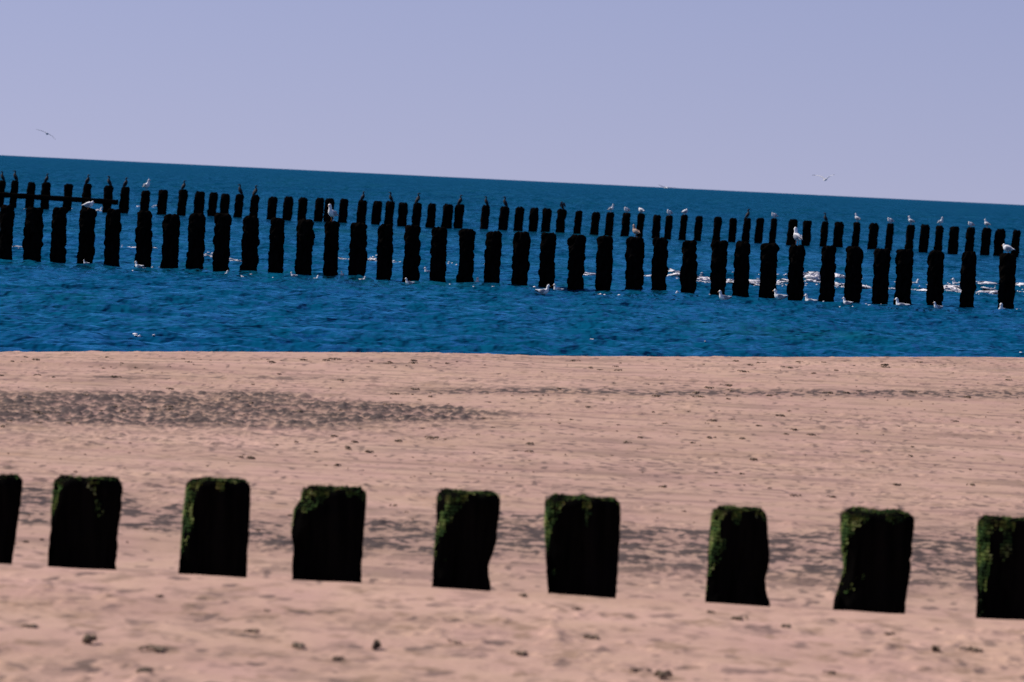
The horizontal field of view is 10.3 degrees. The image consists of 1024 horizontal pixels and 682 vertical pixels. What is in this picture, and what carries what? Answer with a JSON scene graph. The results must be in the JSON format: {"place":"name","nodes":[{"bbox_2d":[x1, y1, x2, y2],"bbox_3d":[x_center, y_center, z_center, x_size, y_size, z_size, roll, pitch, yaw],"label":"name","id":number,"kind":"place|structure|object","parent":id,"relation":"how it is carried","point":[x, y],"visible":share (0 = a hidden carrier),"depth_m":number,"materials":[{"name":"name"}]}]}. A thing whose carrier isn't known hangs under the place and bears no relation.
{"place":"outdoors","nodes":[
{"label":"outdoors","id":0,"kind":"place"},
{"bbox_2d":[0,351,1023,681],"bbox_3d":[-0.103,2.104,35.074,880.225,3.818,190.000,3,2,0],"label":"beach sand","id":1,"kind":"structure","parent":0,"point":[654,615],"depth_m":31.39,"materials":[{"name":"beige sand"}]},
{"bbox_2d":[0,473,22,563],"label":"groyne post","id":2,"kind":"object","parent":1,"relation":"on","point":[11,484],"visible":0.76,"depth_m":23.96,"materials":[{"name":"brown wood"}]},
{"bbox_2d":[48,474,122,569],"bbox_3d":[-1.813,0.989,24.042,0.302,0.846,0.264,3,2,0],"label":"groyne post","id":3,"kind":"object","parent":1,"relation":"on","point":[85,516],"visible":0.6,"depth_m":23.92,"materials":[{"name":"brown wood"}]},
{"bbox_2d":[178,476,250,577],"bbox_3d":[-1.269,1.005,24.027,0.301,0.861,0.277,3,2,0],"label":"groyne post","id":4,"kind":"object","parent":1,"relation":"on","point":[215,521],"visible":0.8,"depth_m":23.90,"materials":[{"name":"brown wood"}]},
{"bbox_2d":[291,484,366,582],"bbox_3d":[-0.787,1.032,24.012,0.322,0.857,0.265,3,2,0],"label":"groyne post","id":5,"kind":"object","parent":1,"relation":"on","point":[327,531],"visible":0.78,"depth_m":23.89,"materials":[{"name":"brown wood"}]},
{"bbox_2d":[432,488,500,590],"bbox_3d":[-0.205,1.053,23.991,0.281,0.860,0.247,3,2,0],"label":"groyne post","id":6,"kind":"object","parent":1,"relation":"on","point":[465,540],"visible":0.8,"depth_m":23.89,"materials":[{"name":"brown wood"}]},
{"bbox_2d":[0,356,1023,544],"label":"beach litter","id":7,"kind":"object","parent":1,"relation":"on","point":[528,443],"visible":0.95,"depth_m":40.29,"materials":[{"name":"brown"}]},
{"bbox_2d":[543,493,621,597],"bbox_3d":[0.280,1.080,23.980,0.333,0.865,0.297,3,2,0],"label":"groyne post","id":8,"kind":"object","parent":1,"relation":"on","point":[582,536],"visible":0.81,"depth_m":23.86,"materials":[{"name":"brown wood"}]},
{"bbox_2d":[705,505,769,606],"bbox_3d":[0.944,1.118,23.962,0.284,0.855,0.242,3,2,0],"label":"groyne post","id":9,"kind":"object","parent":1,"relation":"on","point":[738,552],"visible":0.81,"depth_m":23.86,"materials":[{"name":"brown wood"}]},
{"bbox_2d":[833,505,914,613],"bbox_3d":[1.514,1.142,23.945,0.324,0.886,0.291,3,2,0],"label":"groyne post","id":10,"kind":"object","parent":1,"relation":"on","point":[876,548],"visible":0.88,"depth_m":23.82,"materials":[{"name":"brown wood"}]},
{"bbox_2d":[974,515,1023,619],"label":"groyne post","id":11,"kind":"object","parent":1,"relation":"on","point":[999,564],"visible":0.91,"depth_m":23.81,"materials":[{"name":"brown wood"}]},
{"bbox_2d":[0,155,1023,356],"bbox_3d":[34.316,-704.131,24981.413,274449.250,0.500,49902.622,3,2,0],"label":"sea","id":12,"kind":"structure","parent":0,"point":[69,305],"depth_m":101.69,"materials":[{"name":"liquid"}]},
{"bbox_2d":[0,204,14,259],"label":"groyne post","id":13,"kind":"object","parent":12,"relation":"in","point":[7,215],"visible":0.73,"depth_m":109.37,"materials":[{"name":"black wood"}]},
{"bbox_2d":[22,206,43,261],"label":"groyne post","id":14,"kind":"object","parent":12,"relation":"in","point":[32,244],"visible":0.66,"depth_m":109.24,"materials":[{"name":"black wood"}]},
{"bbox_2d":[40,182,50,209],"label":"groyne post","id":15,"kind":"object","parent":12,"relation":"in","point":[45,190],"visible":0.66,"depth_m":217.82,"materials":[{"name":"black wood"}]},
{"bbox_2d":[49,207,68,262],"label":"groyne post","id":16,"kind":"object","parent":12,"relation":"in","point":[58,252],"visible":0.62,"depth_m":109.18,"materials":[{"name":"black wood"}]},
{"bbox_2d":[76,208,96,263],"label":"groyne post","id":17,"kind":"object","parent":12,"relation":"in","point":[86,239],"visible":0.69,"depth_m":109.08,"materials":[{"name":"black wood"}]},
{"bbox_2d":[102,185,113,212],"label":"groyne post","id":18,"kind":"object","parent":12,"relation":"in","point":[108,192],"visible":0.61,"depth_m":217.81,"materials":[{"name":"black wood"}]},
{"bbox_2d":[103,208,121,265],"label":"groyne post","id":19,"kind":"object","parent":12,"relation":"in","point":[113,227],"visible":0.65,"depth_m":108.99,"materials":[{"name":"black wood"}]},
{"bbox_2d":[119,186,129,213],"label":"groyne post","id":20,"kind":"object","parent":12,"relation":"in","point":[124,201],"visible":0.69,"depth_m":217.80,"materials":[{"name":"black wood"}]},
{"bbox_2d":[0,192,117,204],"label":"beam","id":21,"kind":"structure","parent":20,"relation":"attached to","point":[55,198],"depth_m":217.44,"materials":[{"name":"black wood"}]},
{"bbox_2d":[134,210,152,266],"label":"groyne post","id":22,"kind":"object","parent":12,"relation":"in","point":[143,237],"visible":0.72,"depth_m":108.87,"materials":[{"name":"black wood"}]},
{"bbox_2d":[140,190,150,210],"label":"groyne post","id":23,"kind":"object","parent":12,"relation":"in","point":[145,200],"visible":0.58,"depth_m":217.81,"materials":[{"name":"black wood"}]},
{"bbox_2d":[157,189,167,214],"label":"groyne post","id":24,"kind":"object","parent":12,"relation":"in","point":[162,202],"visible":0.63,"depth_m":217.80,"materials":[{"name":"black wood"}]},
{"bbox_2d":[160,214,180,268],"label":"groyne post","id":25,"kind":"object","parent":12,"relation":"in","point":[171,223],"visible":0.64,"depth_m":108.77,"materials":[{"name":"black wood"}]},
{"bbox_2d":[177,189,187,215],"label":"groyne post","id":26,"kind":"object","parent":12,"relation":"in","point":[182,201],"visible":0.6,"depth_m":217.81,"materials":[{"name":"black wood"}]},
{"bbox_2d":[185,213,205,268],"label":"groyne post","id":27,"kind":"object","parent":12,"relation":"in","point":[196,241],"visible":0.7,"depth_m":108.68,"materials":[{"name":"black wood"}]},
{"bbox_2d":[193,191,204,213],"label":"groyne post","id":28,"kind":"object","parent":12,"relation":"in","point":[199,200],"visible":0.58,"depth_m":217.79,"materials":[{"name":"black wood"}]},
{"bbox_2d":[207,192,217,215],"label":"groyne post","id":29,"kind":"object","parent":12,"relation":"in","point":[212,204],"visible":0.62,"depth_m":217.82,"materials":[{"name":"black wood"}]},
{"bbox_2d":[212,212,231,271],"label":"groyne post","id":30,"kind":"object","parent":12,"relation":"in","point":[221,243],"visible":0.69,"depth_m":108.59,"materials":[{"name":"black wood"}]},
{"bbox_2d":[233,194,243,217],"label":"groyne post","id":31,"kind":"object","parent":12,"relation":"in","point":[238,206],"visible":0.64,"depth_m":217.83,"materials":[{"name":"black wood"}]},
{"bbox_2d":[239,215,259,270],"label":"groyne post","id":32,"kind":"object","parent":12,"relation":"in","point":[250,241],"visible":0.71,"depth_m":108.50,"materials":[{"name":"black wood"}]},
{"bbox_2d":[249,194,259,216],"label":"groyne post","id":33,"kind":"object","parent":12,"relation":"in","point":[254,206],"visible":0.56,"depth_m":217.81,"materials":[{"name":"black wood"}]},
{"bbox_2d":[266,196,277,219],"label":"groyne post","id":34,"kind":"object","parent":12,"relation":"in","point":[272,207],"visible":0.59,"depth_m":217.81,"materials":[{"name":"black wood"}]},
{"bbox_2d":[267,217,284,272],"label":"groyne post","id":35,"kind":"object","parent":12,"relation":"in","point":[276,249],"visible":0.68,"depth_m":108.42,"materials":[{"name":"black wood"}]},
{"bbox_2d":[282,196,293,220],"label":"groyne post","id":36,"kind":"object","parent":12,"relation":"in","point":[288,202],"visible":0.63,"depth_m":217.80,"materials":[{"name":"black wood"}]},
{"bbox_2d":[297,197,307,220],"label":"groyne post","id":37,"kind":"object","parent":12,"relation":"in","point":[302,207],"visible":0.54,"depth_m":217.82,"materials":[{"name":"black wood"}]},
{"bbox_2d":[294,218,314,274],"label":"groyne post","id":38,"kind":"object","parent":12,"relation":"in","point":[305,235],"visible":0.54,"depth_m":108.30,"materials":[{"name":"black wood"}]},
{"bbox_2d":[313,197,323,221],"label":"groyne post","id":39,"kind":"object","parent":12,"relation":"in","point":[319,210],"visible":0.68,"depth_m":217.82,"materials":[{"name":"black wood"}]},
{"bbox_2d":[323,221,339,275],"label":"groyne post","id":40,"kind":"object","parent":12,"relation":"in","point":[331,250],"visible":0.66,"depth_m":108.24,"materials":[{"name":"black wood"}]},
{"bbox_2d":[337,198,348,222],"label":"groyne post","id":41,"kind":"object","parent":12,"relation":"in","point":[343,211],"visible":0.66,"depth_m":217.82,"materials":[{"name":"black wood"}]},
{"bbox_2d":[348,222,367,275],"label":"groyne post","id":42,"kind":"object","parent":12,"relation":"in","point":[358,255],"visible":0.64,"depth_m":108.11,"materials":[{"name":"black wood"}]},
{"bbox_2d":[356,200,367,222],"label":"groyne post","id":43,"kind":"object","parent":12,"relation":"in","point":[361,212],"visible":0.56,"depth_m":217.81,"materials":[{"name":"black wood"}]},
{"bbox_2d":[371,201,381,223],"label":"groyne post","id":44,"kind":"object","parent":12,"relation":"in","point":[376,212],"visible":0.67,"depth_m":217.82,"materials":[{"name":"black wood"}]},
{"bbox_2d":[376,224,393,280],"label":"groyne post","id":45,"kind":"object","parent":12,"relation":"in","point":[384,251],"visible":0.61,"depth_m":108.04,"materials":[{"name":"black wood"}]},
{"bbox_2d":[384,201,394,224],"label":"groyne post","id":46,"kind":"object","parent":12,"relation":"in","point":[389,211],"visible":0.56,"depth_m":217.81,"materials":[{"name":"black wood"}]},
{"bbox_2d":[397,202,407,225],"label":"groyne post","id":47,"kind":"object","parent":12,"relation":"in","point":[402,213],"visible":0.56,"depth_m":217.80,"materials":[{"name":"black wood"}]},
{"bbox_2d":[402,225,420,281],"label":"groyne post","id":48,"kind":"object","parent":12,"relation":"in","point":[411,261],"visible":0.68,"depth_m":107.94,"materials":[{"name":"black wood"}]},
{"bbox_2d":[411,202,421,225],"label":"groyne post","id":49,"kind":"object","parent":12,"relation":"in","point":[416,213],"visible":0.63,"depth_m":217.82,"materials":[{"name":"black wood"}]},
{"bbox_2d":[425,203,435,227],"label":"groyne post","id":50,"kind":"object","parent":12,"relation":"in","point":[431,216],"visible":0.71,"depth_m":217.82,"materials":[{"name":"black wood"}]},
{"bbox_2d":[429,226,447,282],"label":"groyne post","id":51,"kind":"object","parent":12,"relation":"in","point":[438,253],"visible":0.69,"depth_m":107.84,"materials":[{"name":"black wood"}]},
{"bbox_2d":[440,204,452,227],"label":"groyne post","id":52,"kind":"object","parent":12,"relation":"in","point":[447,217],"visible":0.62,"depth_m":217.79,"materials":[{"name":"black wood"}]},
{"bbox_2d":[453,204,464,228],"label":"groyne post","id":53,"kind":"object","parent":12,"relation":"in","point":[458,216],"visible":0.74,"depth_m":217.82,"materials":[{"name":"black wood"}]},
{"bbox_2d":[456,228,475,282],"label":"groyne post","id":54,"kind":"object","parent":12,"relation":"in","point":[466,254],"visible":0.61,"depth_m":107.75,"materials":[{"name":"black wood"}]},
{"bbox_2d":[480,205,489,228],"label":"groyne post","id":55,"kind":"object","parent":12,"relation":"in","point":[484,218],"visible":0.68,"depth_m":217.82,"materials":[{"name":"black wood"}]},
{"bbox_2d":[484,230,501,282],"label":"groyne post","id":56,"kind":"object","parent":12,"relation":"in","point":[492,252],"visible":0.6,"depth_m":107.65,"materials":[{"name":"black wood"}]},
{"bbox_2d":[498,206,509,229],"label":"groyne post","id":57,"kind":"object","parent":12,"relation":"in","point":[503,218],"visible":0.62,"depth_m":217.80,"materials":[{"name":"black wood"}]},
{"bbox_2d":[12,205,1023,341],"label":"sea foam","id":58,"kind":"object","parent":12,"relation":"on","point":[814,277],"visible":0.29,"depth_m":126.86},
{"bbox_2d":[513,206,524,230],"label":"groyne post","id":59,"kind":"object","parent":12,"relation":"in","point":[518,218],"visible":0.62,"depth_m":217.81,"materials":[{"name":"black wood"}]},
{"bbox_2d":[511,231,530,284],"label":"groyne post","id":60,"kind":"object","parent":12,"relation":"in","point":[520,265],"visible":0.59,"depth_m":107.55,"materials":[{"name":"black wood"}]},
{"bbox_2d":[528,207,538,231],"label":"groyne post","id":61,"kind":"object","parent":12,"relation":"in","point":[533,220],"visible":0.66,"depth_m":217.82,"materials":[{"name":"black wood"}]},
{"bbox_2d":[541,208,551,231],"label":"groyne post","id":62,"kind":"object","parent":12,"relation":"in","point":[546,218],"visible":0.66,"depth_m":217.82,"materials":[{"name":"black wood"}]},
{"bbox_2d":[538,232,556,287],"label":"groyne post","id":63,"kind":"object","parent":12,"relation":"in","point":[546,272],"visible":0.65,"depth_m":107.46,"materials":[{"name":"black wood"}]},
{"bbox_2d":[555,208,566,232],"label":"groyne post","id":64,"kind":"object","parent":12,"relation":"in","point":[560,220],"visible":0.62,"depth_m":217.83,"materials":[{"name":"black wood"}]},
{"bbox_2d":[566,234,586,289],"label":"groyne post","id":65,"kind":"object","parent":12,"relation":"in","point":[577,257],"visible":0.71,"depth_m":107.36,"materials":[{"name":"black wood"}]},
{"bbox_2d":[589,212,600,234],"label":"groyne post","id":66,"kind":"object","parent":12,"relation":"in","point":[595,220],"visible":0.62,"depth_m":217.83,"materials":[{"name":"black wood"}]},
{"bbox_2d":[595,235,612,290],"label":"groyne post","id":67,"kind":"object","parent":12,"relation":"in","point":[604,266],"visible":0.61,"depth_m":107.25,"materials":[{"name":"black wood"}]},
{"bbox_2d":[604,212,613,235],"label":"groyne post","id":68,"kind":"object","parent":12,"relation":"in","point":[609,224],"visible":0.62,"depth_m":217.83,"materials":[{"name":"black wood"}]},
{"bbox_2d":[620,212,630,235],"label":"groyne post","id":69,"kind":"object","parent":12,"relation":"in","point":[625,229],"visible":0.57,"depth_m":217.83,"materials":[{"name":"black wood"}]},
{"bbox_2d":[625,236,644,289],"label":"groyne post","id":70,"kind":"object","parent":12,"relation":"in","point":[634,259],"visible":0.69,"depth_m":107.14,"materials":[{"name":"black wood"}]},
{"bbox_2d":[651,214,660,237],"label":"groyne post","id":71,"kind":"object","parent":12,"relation":"in","point":[656,227],"visible":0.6,"depth_m":217.83,"materials":[{"name":"black wood"}]},
{"bbox_2d":[651,237,668,290],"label":"groyne post","id":72,"kind":"object","parent":12,"relation":"in","point":[659,270],"visible":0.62,"depth_m":107.07,"materials":[{"name":"black wood"}]},
{"bbox_2d":[679,240,697,293],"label":"groyne post","id":73,"kind":"object","parent":12,"relation":"in","point":[688,275],"visible":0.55,"depth_m":106.97,"materials":[{"name":"black wood"}]},
{"bbox_2d":[694,216,702,240],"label":"groyne post","id":74,"kind":"object","parent":12,"relation":"in","point":[698,226],"visible":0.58,"depth_m":217.84,"materials":[{"name":"black wood"}]},
{"bbox_2d":[710,240,727,294],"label":"groyne post","id":75,"kind":"object","parent":12,"relation":"in","point":[718,265],"visible":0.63,"depth_m":106.86,"materials":[{"name":"black wood"}]},
{"bbox_2d":[728,218,736,242],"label":"groyne post","id":76,"kind":"object","parent":12,"relation":"in","point":[732,229],"visible":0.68,"depth_m":217.83,"materials":[{"name":"black wood"}]},
{"bbox_2d":[731,241,750,297],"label":"groyne post","id":77,"kind":"object","parent":12,"relation":"in","point":[740,284],"visible":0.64,"depth_m":106.78,"materials":[{"name":"black wood"}]},
{"bbox_2d":[741,218,750,241],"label":"groyne post","id":78,"kind":"object","parent":12,"relation":"in","point":[745,237],"visible":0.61,"depth_m":217.84,"materials":[{"name":"black wood"}]},
{"bbox_2d":[754,218,763,242],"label":"groyne post","id":79,"kind":"object","parent":12,"relation":"in","point":[758,235],"visible":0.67,"depth_m":217.84,"materials":[{"name":"black wood"}]},
{"bbox_2d":[758,243,779,298],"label":"groyne post","id":80,"kind":"object","parent":12,"relation":"in","point":[768,267],"visible":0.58,"depth_m":106.67,"materials":[{"name":"black wood"}]},
{"bbox_2d":[786,219,797,245],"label":"groyne post","id":81,"kind":"object","parent":12,"relation":"in","point":[792,224],"visible":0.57,"depth_m":217.80,"materials":[{"name":"black wood"}]},
{"bbox_2d":[786,244,805,300],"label":"groyne post","id":82,"kind":"object","parent":12,"relation":"in","point":[795,284],"visible":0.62,"depth_m":106.59,"materials":[{"name":"black wood"}]},
{"bbox_2d":[801,220,811,245],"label":"groyne post","id":83,"kind":"object","parent":12,"relation":"in","point":[806,234],"visible":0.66,"depth_m":217.81,"materials":[{"name":"black wood"}]},
{"bbox_2d":[819,221,828,246],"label":"groyne post","id":84,"kind":"object","parent":12,"relation":"in","point":[824,233],"visible":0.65,"depth_m":217.84,"materials":[{"name":"black wood"}]},
{"bbox_2d":[818,245,836,301],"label":"groyne post","id":85,"kind":"object","parent":12,"relation":"in","point":[827,276],"visible":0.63,"depth_m":106.48,"materials":[{"name":"black wood"}]},
{"bbox_2d":[833,221,843,247],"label":"groyne post","id":86,"kind":"object","parent":12,"relation":"in","point":[838,232],"visible":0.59,"depth_m":217.80,"materials":[{"name":"black wood"}]},
{"bbox_2d":[844,246,863,302],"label":"groyne post","id":87,"kind":"object","parent":12,"relation":"in","point":[853,275],"visible":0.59,"depth_m":106.38,"materials":[{"name":"black wood"}]},
{"bbox_2d":[867,222,878,248],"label":"groyne post","id":88,"kind":"object","parent":12,"relation":"in","point":[873,235],"visible":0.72,"depth_m":217.81,"materials":[{"name":"black wood"}]},
{"bbox_2d":[871,248,890,303],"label":"groyne post","id":89,"kind":"object","parent":12,"relation":"in","point":[881,269],"visible":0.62,"depth_m":106.28,"materials":[{"name":"black wood"}]},
{"bbox_2d":[884,223,893,250],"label":"groyne post","id":90,"kind":"object","parent":12,"relation":"in","point":[889,235],"visible":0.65,"depth_m":217.84,"materials":[{"name":"black wood"}]},
{"bbox_2d":[893,249,913,304],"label":"groyne post","id":91,"kind":"object","parent":12,"relation":"in","point":[904,261],"visible":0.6,"depth_m":106.20,"materials":[{"name":"black wood"}]},
{"bbox_2d":[904,224,914,250],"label":"groyne post","id":92,"kind":"object","parent":12,"relation":"in","point":[910,231],"visible":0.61,"depth_m":217.83,"materials":[{"name":"black wood"}]},
{"bbox_2d":[918,224,929,252],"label":"groyne post","id":93,"kind":"object","parent":12,"relation":"in","point":[924,238],"visible":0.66,"depth_m":217.81,"materials":[{"name":"black wood"}]},
{"bbox_2d":[926,250,944,305],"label":"groyne post","id":94,"kind":"object","parent":12,"relation":"in","point":[935,272],"visible":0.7,"depth_m":106.09,"materials":[{"name":"black wood"}]},
{"bbox_2d":[933,225,943,250],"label":"groyne post","id":95,"kind":"object","parent":12,"relation":"in","point":[939,231],"visible":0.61,"depth_m":217.83,"materials":[{"name":"black wood"}]},
{"bbox_2d":[947,226,958,253],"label":"groyne post","id":96,"kind":"object","parent":12,"relation":"in","point":[953,244],"visible":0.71,"depth_m":217.80,"materials":[{"name":"black wood"}]},
{"bbox_2d":[959,251,976,307],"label":"groyne post","id":97,"kind":"object","parent":12,"relation":"in","point":[968,287],"visible":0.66,"depth_m":105.99,"materials":[{"name":"black wood"}]},
{"bbox_2d":[964,227,974,251],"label":"groyne post","id":98,"kind":"object","parent":12,"relation":"in","point":[970,238],"visible":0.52,"depth_m":217.82,"materials":[{"name":"black wood"}]},
{"bbox_2d":[980,227,991,254],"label":"groyne post","id":99,"kind":"object","parent":12,"relation":"in","point":[985,241],"visible":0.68,"depth_m":217.81,"materials":[{"name":"black wood"}]},
{"bbox_2d":[993,229,1005,255],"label":"groyne post","id":100,"kind":"object","parent":12,"relation":"in","point":[999,238],"visible":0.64,"depth_m":217.79,"materials":[{"name":"black wood"}]},
{"bbox_2d":[997,253,1016,308],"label":"groyne post","id":101,"kind":"object","parent":12,"relation":"in","point":[1007,279],"visible":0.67,"depth_m":105.84,"materials":[{"name":"black wood"}]},
{"bbox_2d":[1011,230,1020,256],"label":"groyne post","id":102,"kind":"object","parent":12,"relation":"in","point":[1015,243],"visible":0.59,"depth_m":217.82,"materials":[{"name":"black wood"}]},
{"bbox_2d":[0,0,1023,204],"label":"sky","id":103,"kind":"structure","parent":0,"point":[893,99],"materials":[{"name":"blue"}]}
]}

